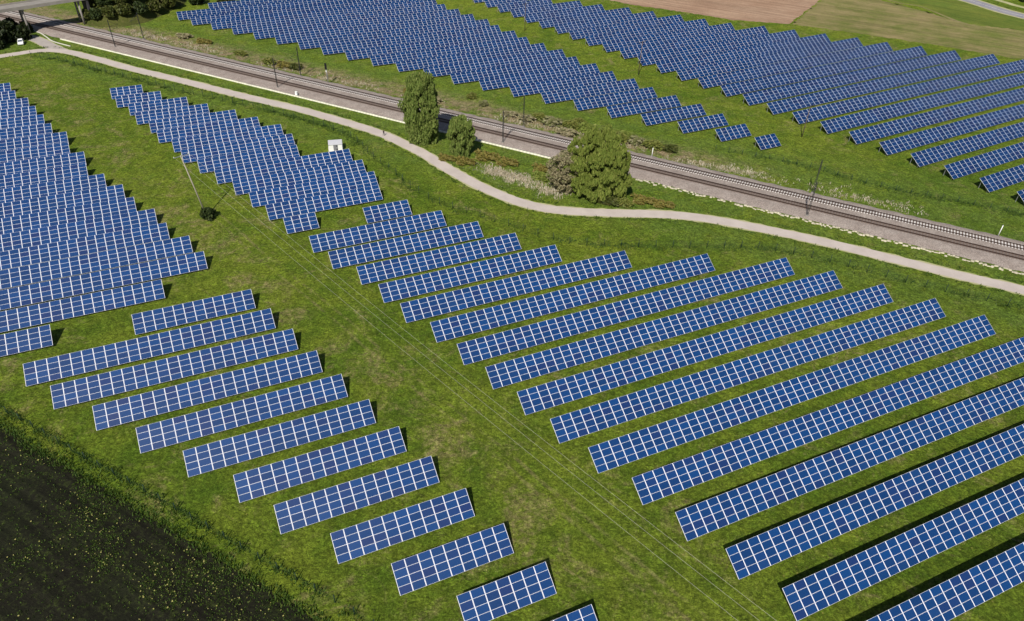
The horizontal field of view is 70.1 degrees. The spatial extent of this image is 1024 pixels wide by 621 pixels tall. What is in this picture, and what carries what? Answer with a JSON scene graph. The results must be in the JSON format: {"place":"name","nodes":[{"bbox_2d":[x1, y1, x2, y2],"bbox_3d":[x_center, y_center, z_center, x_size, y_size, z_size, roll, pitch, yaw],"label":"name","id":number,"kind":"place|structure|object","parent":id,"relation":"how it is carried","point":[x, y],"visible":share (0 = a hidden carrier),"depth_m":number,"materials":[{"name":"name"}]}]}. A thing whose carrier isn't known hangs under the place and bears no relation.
{"place":"outdoors","nodes":[
{"label":"outdoors","id":0,"kind":"place"},
{"bbox_2d":[81,0,186,26],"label":"embankment","id":1,"kind":"structure","parent":0,"point":[121,20],"depth_m":263.31,"materials":[{"name":"green plant"}]},
{"bbox_2d":[0,426,314,620],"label":"ploughed field","id":2,"kind":"structure","parent":0,"point":[34,493],"depth_m":91.12,"materials":[{"name":"soil"}]},
{"bbox_2d":[0,436,294,620],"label":"field weeds","id":3,"kind":"object","parent":2,"relation":"on","point":[175,601],"visible":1,"depth_m":91.22,"materials":[{"name":"green plant"}]},
{"bbox_2d":[0,0,1023,620],"bbox_3d":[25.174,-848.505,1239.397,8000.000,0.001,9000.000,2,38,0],"label":"ground","id":4,"kind":"structure","parent":0,"point":[586,550],"depth_m":127.39,"materials":[{"name":"green plant"}]},
{"bbox_2d":[0,324,52,356],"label":"solar table","id":5,"kind":"object","parent":4,"relation":"on","point":[16,342],"visible":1,"depth_m":122.28,"materials":[{"name":"blue glass"}]},
{"bbox_2d":[0,132,68,150],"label":"solar table","id":6,"kind":"object","parent":4,"relation":"on","point":[25,142],"visible":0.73,"depth_m":181.95,"materials":[{"name":"blue glass"}]},
{"bbox_2d":[0,142,69,164],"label":"solar table","id":7,"kind":"object","parent":4,"relation":"on","point":[26,154],"visible":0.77,"depth_m":177.08,"materials":[{"name":"blue glass"}]},
{"bbox_2d":[0,151,85,175],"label":"solar table","id":8,"kind":"object","parent":4,"relation":"on","point":[43,163],"visible":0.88,"depth_m":172.68,"materials":[{"name":"blue glass"}]},
{"bbox_2d":[0,163,87,188],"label":"solar table","id":9,"kind":"object","parent":4,"relation":"on","point":[25,178],"visible":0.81,"depth_m":167.78,"materials":[{"name":"blue glass"}]},
{"bbox_2d":[0,0,89,33],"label":"road bridge","id":10,"kind":"structure","parent":4,"relation":"on","point":[20,6],"depth_m":251.22,"materials":[{"name":"concrete"}]},
{"bbox_2d":[0,174,105,202],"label":"solar table","id":11,"kind":"object","parent":4,"relation":"on","point":[25,192],"visible":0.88,"depth_m":163.41,"materials":[{"name":"blue glass"}]},
{"bbox_2d":[0,184,124,218],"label":"solar table","id":12,"kind":"object","parent":4,"relation":"on","point":[61,201],"visible":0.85,"depth_m":159.05,"materials":[{"name":"blue glass"}]},
{"bbox_2d":[0,197,136,234],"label":"solar table","id":13,"kind":"object","parent":4,"relation":"on","point":[42,219],"visible":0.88,"depth_m":154.37,"materials":[{"name":"blue glass"}]},
{"bbox_2d":[0,209,157,251],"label":"solar table","id":14,"kind":"object","parent":4,"relation":"on","point":[53,234],"visible":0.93,"depth_m":149.98,"materials":[{"name":"blue glass"}]},
{"bbox_2d":[0,279,164,332],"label":"solar table","id":15,"kind":"object","parent":4,"relation":"on","point":[61,309],"visible":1,"depth_m":130.08,"materials":[{"name":"blue glass"}]},
{"bbox_2d":[0,223,169,269],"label":"solar table","id":16,"kind":"object","parent":4,"relation":"on","point":[54,250],"visible":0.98,"depth_m":145.29,"materials":[{"name":"blue glass"}]},
{"bbox_2d":[0,236,192,288],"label":"solar table","id":17,"kind":"object","parent":4,"relation":"on","point":[40,272],"visible":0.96,"depth_m":140.90,"materials":[{"name":"blue glass"}]},
{"bbox_2d":[0,251,207,309],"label":"solar table","id":18,"kind":"object","parent":4,"relation":"on","point":[56,289],"visible":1,"depth_m":136.25,"materials":[{"name":"blue glass"}]},
{"bbox_2d":[23,308,275,385],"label":"solar table","id":19,"kind":"object","parent":4,"relation":"on","point":[230,328],"visible":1,"depth_m":121.57,"materials":[{"name":"blue glass"}]},
{"bbox_2d":[135,103,209,124],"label":"solar table","id":20,"kind":"object","parent":4,"relation":"on","point":[159,114],"visible":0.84,"depth_m":197.65,"materials":[{"name":"blue glass"}]},
{"bbox_2d":[50,328,297,408],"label":"solar table","id":21,"kind":"object","parent":4,"relation":"on","point":[188,363],"visible":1,"depth_m":117.56,"materials":[{"name":"blue glass"}]},
{"bbox_2d":[149,110,236,132],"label":"solar table","id":22,"kind":"object","parent":4,"relation":"on","point":[197,119],"visible":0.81,"depth_m":194.23,"materials":[{"name":"blue glass"}]},
{"bbox_2d":[132,289,255,334],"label":"solar table","id":23,"kind":"object","parent":4,"relation":"on","point":[194,311],"visible":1,"depth_m":129.46,"materials":[{"name":"blue glass"}]},
{"bbox_2d":[92,350,322,430],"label":"solar table","id":24,"kind":"object","parent":4,"relation":"on","point":[211,388],"visible":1,"depth_m":113.86,"materials":[{"name":"blue glass"}]},
{"bbox_2d":[156,117,259,142],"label":"solar table","id":25,"kind":"object","parent":4,"relation":"on","point":[203,129],"visible":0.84,"depth_m":190.16,"materials":[{"name":"blue glass"}]},
{"bbox_2d":[171,124,283,151],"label":"solar table","id":26,"kind":"object","parent":4,"relation":"on","point":[217,138],"visible":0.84,"depth_m":186.49,"materials":[{"name":"blue glass"}]},
{"bbox_2d":[181,133,294,162],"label":"solar table","id":27,"kind":"object","parent":4,"relation":"on","point":[230,148],"visible":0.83,"depth_m":181.96,"materials":[{"name":"blue glass"}]},
{"bbox_2d":[136,374,347,452],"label":"solar table","id":28,"kind":"object","parent":4,"relation":"on","point":[156,437],"visible":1,"depth_m":110.10,"materials":[{"name":"blue glass"}]},
{"bbox_2d":[197,145,299,172],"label":"solar table","id":29,"kind":"object","parent":4,"relation":"on","point":[257,156],"visible":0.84,"depth_m":177.46,"materials":[{"name":"blue glass"}]},
{"bbox_2d":[176,0,358,19],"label":"solar table","id":30,"kind":"object","parent":4,"relation":"on","point":[184,15],"visible":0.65,"depth_m":277.38,"materials":[{"name":"blue glass"}]},
{"bbox_2d":[183,399,375,476],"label":"solar table","id":31,"kind":"object","parent":4,"relation":"on","point":[284,433],"visible":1,"depth_m":106.41,"materials":[{"name":"blue glass"}]},
{"bbox_2d":[214,149,352,183],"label":"solar table","id":32,"kind":"object","parent":4,"relation":"on","point":[230,174],"visible":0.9,"depth_m":174.78,"materials":[{"name":"blue glass"}]},
{"bbox_2d":[232,159,365,194],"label":"solar table","id":33,"kind":"object","parent":4,"relation":"on","point":[270,181],"visible":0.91,"depth_m":170.56,"materials":[{"name":"blue glass"}]},
{"bbox_2d":[190,0,418,24],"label":"solar table","id":34,"kind":"object","parent":4,"relation":"on","point":[202,19],"visible":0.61,"depth_m":275.68,"materials":[{"name":"blue glass"}]},
{"bbox_2d":[60,38,550,158],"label":"cable trough","id":35,"kind":"object","parent":4,"relation":"on","point":[536,154],"visible":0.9,"depth_m":214.16,"materials":[{"name":"concrete"}]},
{"bbox_2d":[249,171,377,206],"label":"solar table","id":36,"kind":"object","parent":4,"relation":"on","point":[311,189],"visible":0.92,"depth_m":166.14,"materials":[{"name":"blue glass"}]},
{"bbox_2d":[233,426,405,502],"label":"solar table","id":37,"kind":"object","parent":4,"relation":"on","point":[274,475],"visible":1,"depth_m":102.70,"materials":[{"name":"blue glass"}]},
{"bbox_2d":[210,0,436,29],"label":"solar table","id":38,"kind":"object","parent":4,"relation":"on","point":[222,24],"visible":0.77,"depth_m":273.35,"materials":[{"name":"blue glass"}]},
{"bbox_2d":[265,185,382,219],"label":"solar table","id":39,"kind":"object","parent":4,"relation":"on","point":[279,210],"visible":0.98,"depth_m":161.42,"materials":[{"name":"blue glass"}]},
{"bbox_2d":[231,4,446,33],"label":"solar table","id":40,"kind":"object","parent":4,"relation":"on","point":[243,28],"visible":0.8,"depth_m":269.01,"materials":[{"name":"blue glass"}]},
{"bbox_2d":[274,456,438,533],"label":"solar table","id":41,"kind":"object","parent":4,"relation":"on","point":[335,504],"visible":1,"depth_m":98.69,"materials":[{"name":"blue glass"}]},
{"bbox_2d":[253,9,460,38],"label":"solar table","id":42,"kind":"object","parent":4,"relation":"on","point":[266,33],"visible":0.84,"depth_m":264.88,"materials":[{"name":"blue glass"}]},
{"bbox_2d":[275,14,474,43],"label":"solar table","id":43,"kind":"object","parent":4,"relation":"on","point":[287,38],"visible":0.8,"depth_m":260.74,"materials":[{"name":"blue glass"}]},
{"bbox_2d":[309,210,446,252],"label":"solar table","id":44,"kind":"object","parent":4,"relation":"on","point":[390,228],"visible":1,"depth_m":152.34,"materials":[{"name":"blue glass"}]},
{"bbox_2d":[297,19,489,48],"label":"solar table","id":45,"kind":"object","parent":4,"relation":"on","point":[308,43],"visible":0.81,"depth_m":256.68,"materials":[{"name":"blue glass"}]},
{"bbox_2d":[330,488,474,563],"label":"solar table","id":46,"kind":"object","parent":4,"relation":"on","point":[446,513],"visible":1,"depth_m":94.94,"materials":[{"name":"blue glass"}]},
{"bbox_2d":[328,221,483,268],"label":"solar table","id":47,"kind":"object","parent":4,"relation":"on","point":[368,252],"visible":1,"depth_m":148.43,"materials":[{"name":"blue glass"}]},
{"bbox_2d":[320,25,500,54],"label":"solar table","id":48,"kind":"object","parent":4,"relation":"on","point":[336,48],"visible":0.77,"depth_m":252.14,"materials":[{"name":"blue glass"}]},
{"bbox_2d":[397,71,439,144],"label":"poplar tree","id":49,"kind":"object","parent":4,"relation":"on","point":[422,125],"visible":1,"depth_m":183.45,"materials":[{"name":"green plant"}]},
{"bbox_2d":[345,30,516,59],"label":"solar table","id":50,"kind":"object","parent":4,"relation":"on","point":[382,50],"visible":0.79,"depth_m":248.05,"materials":[{"name":"blue glass"}]},
{"bbox_2d":[356,233,521,284],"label":"solar table","id":51,"kind":"object","parent":4,"relation":"on","point":[442,257],"visible":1,"depth_m":144.77,"materials":[{"name":"blue glass"}]},
{"bbox_2d":[370,37,529,65],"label":"solar table","id":52,"kind":"object","parent":4,"relation":"on","point":[383,59],"visible":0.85,"depth_m":243.65,"materials":[{"name":"blue glass"}]},
{"bbox_2d":[391,523,513,595],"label":"solar table","id":53,"kind":"object","parent":4,"relation":"on","point":[488,544],"visible":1,"depth_m":91.21,"materials":[{"name":"blue glass"}]},
{"bbox_2d":[446,114,475,156],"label":"young tree","id":54,"kind":"object","parent":4,"relation":"on","point":[461,132],"visible":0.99,"depth_m":181.17,"materials":[{"name":"green plant"}]},
{"bbox_2d":[378,245,561,302],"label":"solar table","id":55,"kind":"object","parent":4,"relation":"on","point":[489,268],"visible":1,"depth_m":140.85,"materials":[{"name":"blue glass"}]},
{"bbox_2d":[395,43,546,71],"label":"solar table","id":56,"kind":"object","parent":4,"relation":"on","point":[422,63],"visible":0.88,"depth_m":239.42,"materials":[{"name":"blue glass"}]},
{"bbox_2d":[423,49,565,76],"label":"solar table","id":57,"kind":"object","parent":4,"relation":"on","point":[442,70],"visible":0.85,"depth_m":235.53,"materials":[{"name":"blue glass"}]},
{"bbox_2d":[457,562,555,620],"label":"solar table","id":58,"kind":"object","parent":4,"relation":"on","point":[492,603],"visible":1,"depth_m":87.53,"materials":[{"name":"blue glass"}]},
{"bbox_2d":[0,46,1022,620],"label":"tall grass","id":59,"kind":"structure","parent":4,"relation":"on","point":[24,442],"depth_m":105.08,"materials":[{"name":"green plant"}]},
{"bbox_2d":[0,10,1023,271],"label":"ballast bed","id":60,"kind":"object","parent":4,"relation":"on","point":[846,222],"visible":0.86,"depth_m":180.72,"materials":[{"name":"grey gravel"}]},
{"bbox_2d":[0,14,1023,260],"bbox_3d":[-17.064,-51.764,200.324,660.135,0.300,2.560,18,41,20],"label":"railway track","id":61,"kind":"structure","parent":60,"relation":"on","point":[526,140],"depth_m":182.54,"materials":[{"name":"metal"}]},
{"bbox_2d":[5,11,1023,249],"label":"railway track","id":62,"kind":"structure","parent":60,"relation":"on","point":[635,158],"depth_m":191.98,"materials":[{"name":"metal"}]},
{"bbox_2d":[450,56,579,84],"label":"solar table","id":63,"kind":"object","parent":4,"relation":"on","point":[473,75],"visible":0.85,"depth_m":230.83,"materials":[{"name":"blue glass"}]},
{"bbox_2d":[400,250,631,322],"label":"solar table","id":64,"kind":"object","parent":4,"relation":"on","point":[472,296],"visible":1,"depth_m":137.78,"materials":[{"name":"blue glass"}]},
{"bbox_2d":[117,29,926,214],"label":"dead reed","id":65,"kind":"object","parent":4,"relation":"on","point":[505,173],"visible":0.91,"depth_m":177.95,"materials":[{"name":"beige plant"}]},
{"bbox_2d":[479,63,599,90],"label":"solar table","id":66,"kind":"object","parent":4,"relation":"on","point":[524,78],"visible":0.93,"depth_m":226.69,"materials":[{"name":"blue glass"}]},
{"bbox_2d":[545,150,577,194],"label":"budding tree","id":67,"kind":"object","parent":4,"relation":"on","point":[561,160],"visible":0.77,"depth_m":167.71,"materials":[{"name":"beige plant"}]},
{"bbox_2d":[509,71,616,96],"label":"solar table","id":68,"kind":"object","parent":4,"relation":"on","point":[560,84],"visible":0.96,"depth_m":222.40,"materials":[{"name":"blue glass"}]},
{"bbox_2d":[430,254,714,341],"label":"solar table","id":69,"kind":"object","parent":4,"relation":"on","point":[558,300],"visible":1,"depth_m":135.26,"materials":[{"name":"blue glass"}]},
{"bbox_2d":[541,78,638,103],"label":"solar table","id":70,"kind":"object","parent":4,"relation":"on","point":[587,91],"visible":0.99,"depth_m":218.25,"materials":[{"name":"blue glass"}]},
{"bbox_2d":[567,124,632,202],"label":"willow tree","id":71,"kind":"object","parent":4,"relation":"on","point":[602,162],"visible":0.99,"depth_m":162.70,"materials":[{"name":"green plant"}]},
{"bbox_2d":[554,11,656,33],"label":"solar table","id":72,"kind":"object","parent":4,"relation":"on","point":[564,28],"visible":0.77,"depth_m":273.97,"materials":[{"name":"blue glass"}]},
{"bbox_2d":[573,87,656,110],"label":"solar table","id":73,"kind":"object","parent":4,"relation":"on","point":[617,98],"visible":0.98,"depth_m":213.80,"materials":[{"name":"blue glass"}]},
{"bbox_2d":[457,257,794,364],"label":"solar table","id":74,"kind":"object","parent":4,"relation":"on","point":[542,332],"visible":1,"depth_m":132.31,"materials":[{"name":"blue glass"}]},
{"bbox_2d":[569,15,683,39],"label":"solar table","id":75,"kind":"object","parent":4,"relation":"on","point":[585,32],"visible":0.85,"depth_m":269.75,"materials":[{"name":"blue glass"}]},
{"bbox_2d":[606,95,680,118],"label":"solar table","id":76,"kind":"object","parent":4,"relation":"on","point":[631,108],"visible":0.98,"depth_m":209.61,"materials":[{"name":"blue glass"}]},
{"bbox_2d":[585,19,708,45],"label":"solar table","id":77,"kind":"object","parent":4,"relation":"on","point":[627,34],"visible":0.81,"depth_m":265.36,"materials":[{"name":"blue glass"}]},
{"bbox_2d":[485,270,842,388],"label":"solar table","id":78,"kind":"object","parent":4,"relation":"on","point":[567,356],"visible":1,"depth_m":128.22,"materials":[{"name":"blue glass"}]},
{"bbox_2d":[602,23,734,52],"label":"solar table","id":79,"kind":"object","parent":4,"relation":"on","point":[659,38],"visible":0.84,"depth_m":261.25,"materials":[{"name":"blue glass"}]},
{"bbox_2d":[641,104,705,125],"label":"solar table","id":80,"kind":"object","parent":4,"relation":"on","point":[669,115],"visible":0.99,"depth_m":205.43,"materials":[{"name":"blue glass"}]},
{"bbox_2d":[619,26,768,58],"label":"solar table","id":81,"kind":"object","parent":4,"relation":"on","point":[631,52],"visible":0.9,"depth_m":257.42,"materials":[{"name":"blue glass"}]},
{"bbox_2d":[517,284,892,414],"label":"solar table","id":82,"kind":"object","parent":4,"relation":"on","point":[678,356],"visible":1,"depth_m":124.19,"materials":[{"name":"blue glass"}]},
{"bbox_2d":[637,30,799,65],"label":"solar table","id":83,"kind":"object","parent":4,"relation":"on","point":[658,57],"visible":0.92,"depth_m":253.17,"materials":[{"name":"blue glass"}]},
{"bbox_2d":[656,34,830,72],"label":"solar table","id":84,"kind":"object","parent":4,"relation":"on","point":[706,59],"visible":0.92,"depth_m":249.03,"materials":[{"name":"blue glass"}]},
{"bbox_2d":[550,298,945,443],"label":"solar table","id":85,"kind":"object","parent":4,"relation":"on","point":[644,402],"visible":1,"depth_m":120.06,"materials":[{"name":"blue glass"}]},
{"bbox_2d":[676,37,862,80],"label":"solar table","id":86,"kind":"object","parent":4,"relation":"on","point":[746,63],"visible":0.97,"depth_m":244.88,"materials":[{"name":"blue glass"}]},
{"bbox_2d":[588,315,995,472],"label":"solar table","id":87,"kind":"object","parent":4,"relation":"on","point":[645,442],"visible":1,"depth_m":115.86,"materials":[{"name":"blue glass"}]},
{"bbox_2d":[698,42,892,87],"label":"solar table","id":88,"kind":"object","parent":4,"relation":"on","point":[782,67],"visible":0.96,"depth_m":240.61,"materials":[{"name":"blue glass"}]},
{"bbox_2d":[721,46,926,95],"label":"solar table","id":89,"kind":"object","parent":4,"relation":"on","point":[767,82],"visible":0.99,"depth_m":236.45,"materials":[{"name":"blue glass"}]},
{"bbox_2d":[632,337,1023,504],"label":"solar table","id":90,"kind":"object","parent":4,"relation":"on","point":[977,366],"visible":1,"depth_m":111.16,"materials":[{"name":"blue glass"}]},
{"bbox_2d":[675,377,1023,540],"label":"solar table","id":91,"kind":"object","parent":4,"relation":"on","point":[771,491],"visible":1,"depth_m":105.27,"materials":[{"name":"blue glass"}]},
{"bbox_2d":[743,50,960,105],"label":"solar table","id":92,"kind":"object","parent":4,"relation":"on","point":[776,93],"visible":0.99,"depth_m":232.09,"materials":[{"name":"blue glass"}]},
{"bbox_2d":[726,424,1023,578],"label":"solar table","id":93,"kind":"object","parent":4,"relation":"on","point":[822,522],"visible":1,"depth_m":99.42,"materials":[{"name":"blue glass"}]},
{"bbox_2d":[767,54,999,114],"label":"solar table","id":94,"kind":"object","parent":4,"relation":"on","point":[811,99],"visible":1,"depth_m":228.11,"materials":[{"name":"blue glass"}]},
{"bbox_2d":[782,478,1023,620],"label":"solar table","id":95,"kind":"object","parent":4,"relation":"on","point":[992,508],"visible":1,"depth_m":93.56,"materials":[{"name":"blue glass"}]},
{"bbox_2d":[792,59,1023,123],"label":"solar table","id":96,"kind":"object","parent":4,"relation":"on","point":[857,103],"visible":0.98,"depth_m":223.14,"materials":[{"name":"blue glass"}]},
{"bbox_2d":[820,73,1023,133],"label":"solar table","id":97,"kind":"object","parent":4,"relation":"on","point":[889,111],"visible":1,"depth_m":215.92,"materials":[{"name":"blue glass"}]},
{"bbox_2d":[849,88,1023,144],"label":"solar table","id":98,"kind":"object","parent":4,"relation":"on","point":[870,133],"visible":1,"depth_m":208.57,"materials":[{"name":"blue glass"}]},
{"bbox_2d":[867,542,1023,620],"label":"solar table","id":99,"kind":"object","parent":4,"relation":"on","point":[975,585],"visible":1,"depth_m":89.28,"materials":[{"name":"blue glass"}]},
{"bbox_2d":[879,104,1023,155],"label":"solar table","id":100,"kind":"object","parent":4,"relation":"on","point":[918,139],"visible":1,"depth_m":201.19,"materials":[{"name":"blue glass"}]},
{"bbox_2d":[910,122,1023,166],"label":"solar table","id":101,"kind":"object","parent":4,"relation":"on","point":[972,143],"visible":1,"depth_m":193.72,"materials":[{"name":"blue glass"}]},
{"bbox_2d":[943,142,1023,178],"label":"solar table","id":102,"kind":"object","parent":4,"relation":"on","point":[964,167],"visible":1,"depth_m":186.07,"materials":[{"name":"blue glass"}]},
{"bbox_2d":[0,48,1023,295],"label":"path","id":103,"kind":"structure","parent":0,"point":[496,193],"depth_m":164.72,"materials":[{"name":"beige gravel"}]},
{"bbox_2d":[611,0,818,23],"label":"brown field","id":104,"kind":"structure","parent":0,"point":[780,11],"depth_m":299.47,"materials":[{"name":"soil"}]},
{"bbox_2d":[792,0,1023,58],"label":"straw meadow","id":105,"kind":"structure","parent":0,"point":[880,18],"depth_m":283.95,"materials":[{"name":"beige plant"}]},
{"bbox_2d":[892,0,1023,30],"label":"roadside grass","id":106,"kind":"structure","parent":0,"point":[962,11],"depth_m":301.13,"materials":[{"name":"green plant"}]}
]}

